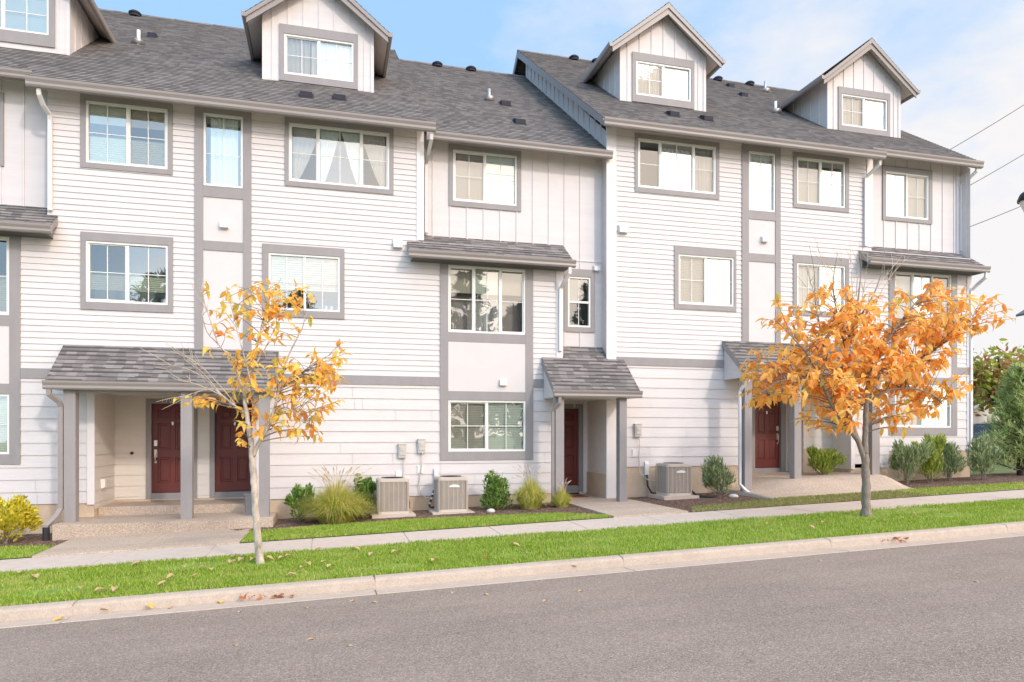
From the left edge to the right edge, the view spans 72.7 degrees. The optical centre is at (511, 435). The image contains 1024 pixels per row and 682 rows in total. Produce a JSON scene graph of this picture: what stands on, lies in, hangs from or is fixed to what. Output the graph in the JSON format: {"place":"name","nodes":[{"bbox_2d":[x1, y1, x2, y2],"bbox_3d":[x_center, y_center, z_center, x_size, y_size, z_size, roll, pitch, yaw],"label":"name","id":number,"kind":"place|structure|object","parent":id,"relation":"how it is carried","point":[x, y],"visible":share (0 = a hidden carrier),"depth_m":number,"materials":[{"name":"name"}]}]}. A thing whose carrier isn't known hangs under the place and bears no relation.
{"place":"outdoors","nodes":[
{"label":"outdoors","id":0,"kind":"place"},
{"bbox_2d":[0,543,53,558],"bbox_3d":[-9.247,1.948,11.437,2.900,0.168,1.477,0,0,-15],"label":"lawn grass","id":1,"kind":"structure","parent":0,"point":[25,550],"depth_m":11.63,"materials":[{"name":"green plant"}]},
{"bbox_2d":[32,529,248,557],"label":"front walk","id":2,"kind":"structure","parent":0,"point":[105,543],"depth_m":12.25,"materials":[{"name":"grey concrete"}]},
{"bbox_2d":[243,493,251,514],"bbox_3d":[-5.495,1.437,14.634,0.270,0.453,0.270,0,0,-15],"label":"waste bin","id":3,"kind":"object","parent":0,"point":[248,504],"visible":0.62,"depth_m":14.52,"materials":[{"name":"plastic"}]},
{"bbox_2d":[287,466,381,522],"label":"ornamental grass","id":4,"kind":"object","parent":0,"point":[339,504],"depth_m":14.23,"materials":[{"name":"plant"}]},
{"bbox_2d":[240,511,611,542],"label":"lawn","id":5,"kind":"structure","parent":0,"point":[427,529],"depth_m":12.97,"materials":[{"name":"plant"}]},
{"bbox_2d":[0,536,1023,681],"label":"road","id":6,"kind":"structure","parent":0,"point":[928,613],"depth_m":6.64,"materials":[{"name":"grey asphalt"}]},
{"bbox_2d":[0,490,1023,572],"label":"sidewalk","id":7,"kind":"structure","parent":0,"point":[28,564],"depth_m":12.36,"materials":[{"name":"concrete"}]},
{"bbox_2d":[0,532,1023,627],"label":"gutter pan","id":8,"kind":"object","parent":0,"point":[32,622],"visible":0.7,"depth_m":9.06,"materials":[{"name":"concrete"}]},
{"bbox_2d":[239,593,293,599],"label":"leaf clump","id":9,"kind":"object","parent":8,"relation":"on","point":[244,597],"visible":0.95,"depth_m":8.58,"materials":[{"name":"brown plant"}]},
{"bbox_2d":[0,472,1023,559],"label":"mulch bed","id":10,"kind":"object","parent":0,"point":[681,504],"visible":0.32,"depth_m":15.38,"materials":[{"name":"brown soil"}]},
{"bbox_2d":[0,494,42,543],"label":"shrub","id":11,"kind":"object","parent":10,"relation":"on","point":[20,512],"visible":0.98,"depth_m":12.83,"materials":[{"name":"yellow plant"}]},
{"bbox_2d":[284,483,314,521],"bbox_3d":[-4.491,1.417,14.692,0.678,0.872,0.560,0,0,-15],"label":"shrub","id":12,"kind":"object","parent":10,"relation":"on","point":[290,500],"visible":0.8,"depth_m":14.62,"materials":[{"name":"green plant"}]},
{"bbox_2d":[352,473,375,515],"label":"shrub","id":13,"kind":"object","parent":10,"relation":"on","point":[369,485],"visible":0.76,"depth_m":15.24,"materials":[{"name":"green plant"}]},
{"bbox_2d":[370,477,415,518],"bbox_3d":[-2.636,1.338,15.282,0.920,0.864,0.982,0,0,-15],"label":"air conditioner","id":14,"kind":"object","parent":10,"relation":"on","point":[393,499],"visible":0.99,"depth_m":14.91,"materials":[{"name":"metal"}]},
{"bbox_2d":[428,475,474,514],"bbox_3d":[-1.390,1.328,15.615,0.920,0.864,0.993,0,0,-15],"label":"air conditioner","id":15,"kind":"object","parent":10,"relation":"on","point":[450,493],"visible":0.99,"depth_m":15.25,"materials":[{"name":"metal"}]},
{"bbox_2d":[478,469,514,509],"bbox_3d":[-0.348,1.229,15.696,0.895,0.965,0.776,0,0,-15],"label":"shrub","id":16,"kind":"object","parent":10,"relation":"on","point":[496,484],"visible":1,"depth_m":15.58,"materials":[{"name":"green plant"}]},
{"bbox_2d":[646,462,698,499],"bbox_3d":[3.909,1.088,17.006,0.924,0.864,0.994,0,0,-15],"label":"air conditioner","id":17,"kind":"object","parent":10,"relation":"on","point":[674,481],"visible":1,"depth_m":16.65,"materials":[{"name":"metal"}]},
{"bbox_2d":[690,490,715,497],"bbox_3d":[4.572,1.379,16.777,0.702,0.228,0.162,0,0,33],"label":"drain hose","id":18,"kind":"object","parent":10,"relation":"on","point":[701,496],"visible":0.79,"depth_m":16.70,"materials":[{"name":"black plastic"}]},
{"bbox_2d":[700,452,737,496],"bbox_3d":[5.022,0.958,16.919,1.042,1.129,0.772,0,0,-15],"label":"shrub","id":19,"kind":"object","parent":10,"relation":"on","point":[711,478],"visible":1,"depth_m":16.81,"materials":[{"name":"green plant"}]},
{"bbox_2d":[729,494,738,497],"bbox_3d":[5.300,1.432,16.643,0.235,0.080,0.235,0,0,-15],"label":"stone","id":20,"kind":"object","parent":10,"relation":"on","point":[733,495],"visible":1,"depth_m":16.55,"materials":[{"name":"white stone"}]},
{"bbox_2d":[885,438,935,484],"bbox_3d":[10.353,0.670,18.203,1.252,1.236,0.940,0,0,-15],"label":"shrub","id":21,"kind":"object","parent":10,"relation":"on","point":[902,456],"visible":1,"depth_m":18.01,"materials":[{"name":"green plant"}]},
{"bbox_2d":[911,431,946,482],"bbox_3d":[11.245,0.560,18.659,1.181,1.389,0.795,0,0,-25],"label":"shrub","id":22,"kind":"object","parent":10,"relation":"on","point":[929,465],"visible":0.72,"depth_m":18.54,"materials":[{"name":"green plant"}]},
{"bbox_2d":[937,440,968,480],"bbox_3d":[11.919,0.654,18.919,1.037,1.148,0.757,0,0,-15],"label":"shrub","id":23,"kind":"object","parent":10,"relation":"on","point":[953,458],"visible":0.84,"depth_m":18.77,"materials":[{"name":"green plant"}]},
{"bbox_2d":[965,431,1003,479],"bbox_3d":[12.844,0.519,18.989,1.356,1.355,0.829,0,0,-15],"label":"shrub","id":24,"kind":"object","parent":10,"relation":"on","point":[981,452],"visible":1,"depth_m":18.84,"materials":[{"name":"green plant"}]},
{"bbox_2d":[0,499,1023,605],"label":"planting strip","id":25,"kind":"object","parent":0,"point":[214,562],"visible":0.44,"depth_m":10.65,"materials":[{"name":"grass"}]},
{"bbox_2d":[141,278,351,563],"bbox_3d":[-3.844,-0.215,10.133,2.963,4.286,1.189,0,0,-15],"label":"young tree","id":26,"kind":"object","parent":25,"relation":"on","point":[321,371],"visible":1,"depth_m":10.11,"materials":[{"name":"orange plant"}]},
{"bbox_2d":[0,497,1023,606],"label":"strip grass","id":27,"kind":"structure","parent":25,"relation":"on","point":[118,571],"depth_m":10.46,"materials":[{"name":"green plant"}]},
{"bbox_2d":[734,235,1015,516],"bbox_3d":[6.888,-1.093,13.057,5.581,5.310,2.191,0,0,-15],"label":"young tree","id":28,"kind":"object","parent":25,"relation":"on","point":[904,370],"visible":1,"depth_m":12.80,"materials":[{"name":"orange plant"}]},
{"bbox_2d":[1017,192,1023,211],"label":"street lamp","id":29,"kind":"object","parent":25,"relation":"on","point":[1020,201],"visible":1,"depth_m":14.43,"materials":[{"name":"black plastic"}]},
{"bbox_2d":[506,465,551,508],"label":"ornamental grass","id":30,"kind":"object","parent":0,"point":[529,495],"depth_m":15.53,"materials":[{"name":"green plant"}]},
{"bbox_2d":[94,0,1023,379],"label":"sky","id":31,"kind":"structure","parent":0,"point":[965,58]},
{"bbox_2d":[552,479,576,507],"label":"ornamental grass","id":32,"kind":"object","parent":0,"point":[562,499],"depth_m":15.64,"materials":[{"name":"plant"}]},
{"bbox_2d":[567,494,588,497],"bbox_3d":[1.516,1.545,17.819,0.740,0.018,0.600,0,0,-15],"label":"door mat","id":33,"kind":"object","parent":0,"point":[580,495],"depth_m":17.62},
{"bbox_2d":[152,454,1016,576],"bbox_3d":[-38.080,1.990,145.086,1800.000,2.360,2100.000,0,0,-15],"label":"ground","id":34,"kind":"structure","parent":0,"point":[1003,470],"depth_m":22.84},
{"bbox_2d":[0,0,130,535],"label":"townhouse","id":35,"kind":"structure","parent":34,"relation":"on","point":[36,35],"depth_m":14.05,"materials":[{"name":"paint"}]},
{"bbox_2d":[0,92,3,166],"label":"window","id":36,"kind":"structure","parent":35,"relation":"in","point":[1,93],"depth_m":14.15,"materials":[{"name":"white plastic"}]},
{"bbox_2d":[0,237,8,314],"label":"window","id":37,"kind":"structure","parent":35,"relation":"in","point":[4,241],"depth_m":13.95,"materials":[{"name":"glass"}]},
{"bbox_2d":[0,394,8,453],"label":"window","id":38,"kind":"structure","parent":35,"relation":"in","point":[4,398],"depth_m":13.95,"materials":[{"name":"glass"}]},
{"bbox_2d":[0,0,54,47],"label":"dormer window","id":39,"kind":"structure","parent":35,"relation":"in","point":[27,22],"depth_m":15.42,"materials":[{"name":"glass"}]},
{"bbox_2d":[24,0,435,540],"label":"townhouse","id":40,"kind":"structure","parent":34,"relation":"on","point":[273,141],"depth_m":15.23,"materials":[{"name":"paint"}]},
{"bbox_2d":[80,93,172,174],"bbox_3d":[-8.096,-6.240,14.865,1.735,1.500,0.934,0,0,-15],"label":"window","id":41,"kind":"structure","parent":40,"relation":"in","point":[120,134],"depth_m":14.50,"materials":[{"name":"glass"}]},
{"bbox_2d":[80,231,172,312],"bbox_3d":[-8.094,-3.383,14.865,1.740,1.585,0.934,0,0,-15],"label":"window","id":42,"kind":"structure","parent":40,"relation":"in","point":[125,275],"depth_m":14.59,"materials":[{"name":"glass"}]},
{"bbox_2d":[146,398,196,499],"bbox_3d":[-7.799,0.298,15.951,1.079,2.324,0.116,0,0,-15],"label":"door","id":43,"kind":"structure","parent":40,"relation":"in","point":[163,422],"depth_m":15.95,"materials":[{"name":"paint"}]},
{"bbox_2d":[203,113,242,188],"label":"window","id":44,"kind":"structure","parent":40,"relation":"in","point":[222,134],"depth_m":15.02,"materials":[{"name":"glass"}]},
{"bbox_2d":[210,399,251,498],"bbox_3d":[-6.501,0.308,16.291,1.075,2.305,0.116,0,0,-15],"label":"door","id":45,"kind":"structure","parent":40,"relation":"in","point":[229,462],"depth_m":16.29,"materials":[{"name":"paint"}]},
{"bbox_2d":[262,243,344,318],"bbox_3d":[-4.697,-3.390,15.757,1.741,1.570,0.934,0,0,-15],"label":"window","id":46,"kind":"structure","parent":40,"relation":"in","point":[324,274],"depth_m":15.46,"materials":[{"name":"glass"}]},
{"bbox_2d":[279,23,357,89],"bbox_3d":[-4.815,-9.230,17.380,1.850,1.360,0.934,0,0,-15],"label":"dormer window","id":47,"kind":"structure","parent":40,"relation":"in","point":[307,55],"depth_m":17.00,"materials":[{"name":"glass"}]},
{"bbox_2d":[285,116,393,194],"bbox_3d":[-3.952,-6.235,15.952,2.379,1.510,0.934,0,0,-15],"label":"window","id":48,"kind":"structure","parent":40,"relation":"in","point":[347,156],"depth_m":15.68,"materials":[{"name":"glass"}]},
{"bbox_2d":[0,521,1023,621],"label":"curb","id":49,"kind":"structure","parent":34,"relation":"on","point":[111,604],"depth_m":9.30,"materials":[{"name":"concrete"}]},
{"bbox_2d":[399,59,642,509],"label":"townhouse","id":50,"kind":"structure","parent":34,"relation":"on","point":[517,367],"depth_m":16.66,"materials":[{"name":"paint"}]},
{"bbox_2d":[449,143,520,211],"bbox_3d":[-0.752,-6.195,17.154,1.775,1.470,0.934,0,0,-15],"label":"window","id":51,"kind":"structure","parent":50,"relation":"in","point":[491,179],"depth_m":16.77,"materials":[{"name":"glass"}]},
{"bbox_2d":[448,265,524,334],"bbox_3d":[-0.595,-3.191,16.429,1.863,1.558,0.115,0,0,-15],"label":"window","id":52,"kind":"structure","parent":50,"relation":"in","point":[461,279],"depth_m":16.46,"materials":[{"name":"glass"}]},
{"bbox_2d":[448,400,524,451],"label":"window","id":53,"kind":"structure","parent":50,"relation":"in","point":[473,425],"depth_m":16.46,"materials":[{"name":"glass"}]},
{"bbox_2d":[564,404,582,492],"bbox_3d":[1.377,0.331,18.359,1.025,2.342,0.116,0,0,-15],"label":"door","id":54,"kind":"structure","parent":50,"relation":"in","point":[573,413],"depth_m":18.44,"materials":[{"name":"paint"}]},
{"bbox_2d":[564,269,594,332],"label":"window","id":55,"kind":"structure","parent":50,"relation":"in","point":[579,290],"depth_m":17.40,"materials":[{"name":"glass"}]},
{"bbox_2d":[513,2,886,497],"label":"townhouse","id":56,"kind":"structure","parent":34,"relation":"on","point":[723,202],"depth_m":18.04,"materials":[{"name":"paint"}]},
{"bbox_2d":[632,51,693,109],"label":"dormer window","id":57,"kind":"structure","parent":56,"relation":"in","point":[656,79],"depth_m":19.39,"materials":[{"name":"glass"}]},
{"bbox_2d":[635,133,718,199],"bbox_3d":[4.084,-6.817,18.061,2.374,1.465,0.934,0,0,-15],"label":"window","id":58,"kind":"structure","parent":56,"relation":"in","point":[665,165],"depth_m":17.80,"materials":[{"name":"glass"}]},
{"bbox_2d":[674,246,735,311],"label":"window","id":59,"kind":"structure","parent":56,"relation":"in","point":[704,281],"depth_m":17.90,"materials":[{"name":"glass"}]},
{"bbox_2d":[749,151,774,211],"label":"window","id":60,"kind":"structure","parent":56,"relation":"in","point":[761,164],"depth_m":18.35,"materials":[{"name":"glass"}]},
{"bbox_2d":[752,393,785,472],"bbox_3d":[7.342,-0.056,19.925,1.120,2.307,0.116,0,0,-15],"label":"door","id":61,"kind":"structure","parent":56,"relation":"in","point":[768,424],"depth_m":19.98,"materials":[{"name":"paint"}]},
{"bbox_2d":[793,152,848,212],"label":"window","id":62,"kind":"structure","parent":56,"relation":"in","point":[820,182],"depth_m":18.77,"materials":[{"name":"glass"}]},
{"bbox_2d":[793,255,848,316],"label":"window","id":63,"kind":"structure","parent":56,"relation":"in","point":[800,262],"depth_m":18.74,"materials":[{"name":"glass"}]},
{"bbox_2d":[725,38,990,480],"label":"townhouse","id":64,"kind":"structure","parent":34,"relation":"on","point":[921,186],"depth_m":19.96,"materials":[{"name":"paint"}]},
{"bbox_2d":[838,86,889,136],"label":"dormer window","id":65,"kind":"structure","parent":64,"relation":"in","point":[860,111],"depth_m":20.97,"materials":[{"name":"glass"}]},
{"bbox_2d":[882,165,932,224],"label":"window","id":66,"kind":"structure","parent":64,"relation":"in","point":[906,197],"depth_m":19.93,"materials":[{"name":"glass"}]},
{"bbox_2d":[895,271,950,329],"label":"window","id":67,"kind":"structure","parent":64,"relation":"in","point":[908,282],"depth_m":19.61,"materials":[{"name":"glass"}]},
{"bbox_2d":[895,385,950,427],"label":"window","id":68,"kind":"structure","parent":64,"relation":"in","point":[944,421],"depth_m":19.77,"materials":[{"name":"glass"}]},
{"bbox_2d":[973,422,1015,453],"bbox_3d":[21.540,0.103,30.466,4.520,1.469,1.830,0,0,-15],"label":"parked car","id":69,"kind":"object","parent":34,"relation":"on","point":[977,427],"visible":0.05,"depth_m":30.34,"materials":[{"name":"paint"}]},
{"bbox_2d":[973,391,1016,424],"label":"house","id":70,"kind":"structure","parent":34,"relation":"on","point":[979,419],"depth_m":55.26,"materials":[{"name":"white paint"}]},
{"bbox_2d":[973,338,1023,457],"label":"tree","id":71,"kind":"object","parent":34,"relation":"on","point":[987,382],"visible":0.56,"depth_m":27.45,"materials":[{"name":"green plant"}]},
{"bbox_2d":[974,362,1023,474],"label":"conifer","id":72,"kind":"object","parent":34,"relation":"on","point":[1012,403],"visible":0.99,"depth_m":19.88,"materials":[{"name":"green plant"}]},
{"bbox_2d":[1016,310,1023,316],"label":"house","id":73,"kind":"structure","parent":34,"relation":"on","point":[1021,313],"depth_m":46.29,"materials":[{"name":"white paint"}]},
{"bbox_2d":[569,494,687,517],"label":"front walk","id":74,"kind":"structure","parent":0,"point":[613,507],"depth_m":15.09,"materials":[{"name":"grey concrete"}]},
{"bbox_2d":[723,471,911,498],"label":"front walk","id":75,"kind":"structure","parent":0,"point":[773,485],"depth_m":17.15,"materials":[{"name":"beige concrete"}]},
{"bbox_2d":[807,445,848,474],"bbox_3d":[8.269,0.680,18.466,1.193,0.940,0.802,0,0,-15],"label":"shrub","id":76,"kind":"object","parent":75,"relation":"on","point":[824,461],"visible":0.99,"depth_m":18.29,"materials":[{"name":"green plant"}]},
{"bbox_2d":[691,485,1023,511],"bbox_3d":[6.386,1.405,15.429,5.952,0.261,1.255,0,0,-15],"label":"lawn grass","id":77,"kind":"structure","parent":0,"point":[812,498],"depth_m":15.30,"materials":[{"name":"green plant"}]},
{"bbox_2d":[890,482,1023,494],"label":"lawn grass","id":78,"kind":"structure","parent":0,"point":[978,488],"depth_m":16.47,"materials":[{"name":"green plant"}]},
{"bbox_2d":[950,105,1023,149],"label":"overhead cable","id":79,"kind":"object","parent":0,"point":[987,127],"visible":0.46,"depth_m":42.78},
{"bbox_2d":[970,206,1020,226],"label":"overhead cable","id":80,"kind":"object","parent":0,"point":[995,216],"visible":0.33,"depth_m":42.96,"materials":[{"name":"black rubber"}]},
{"bbox_2d":[971,154,1023,184],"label":"overhead cable","id":81,"kind":"object","parent":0,"point":[997,169],"visible":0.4,"depth_m":43.01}
]}

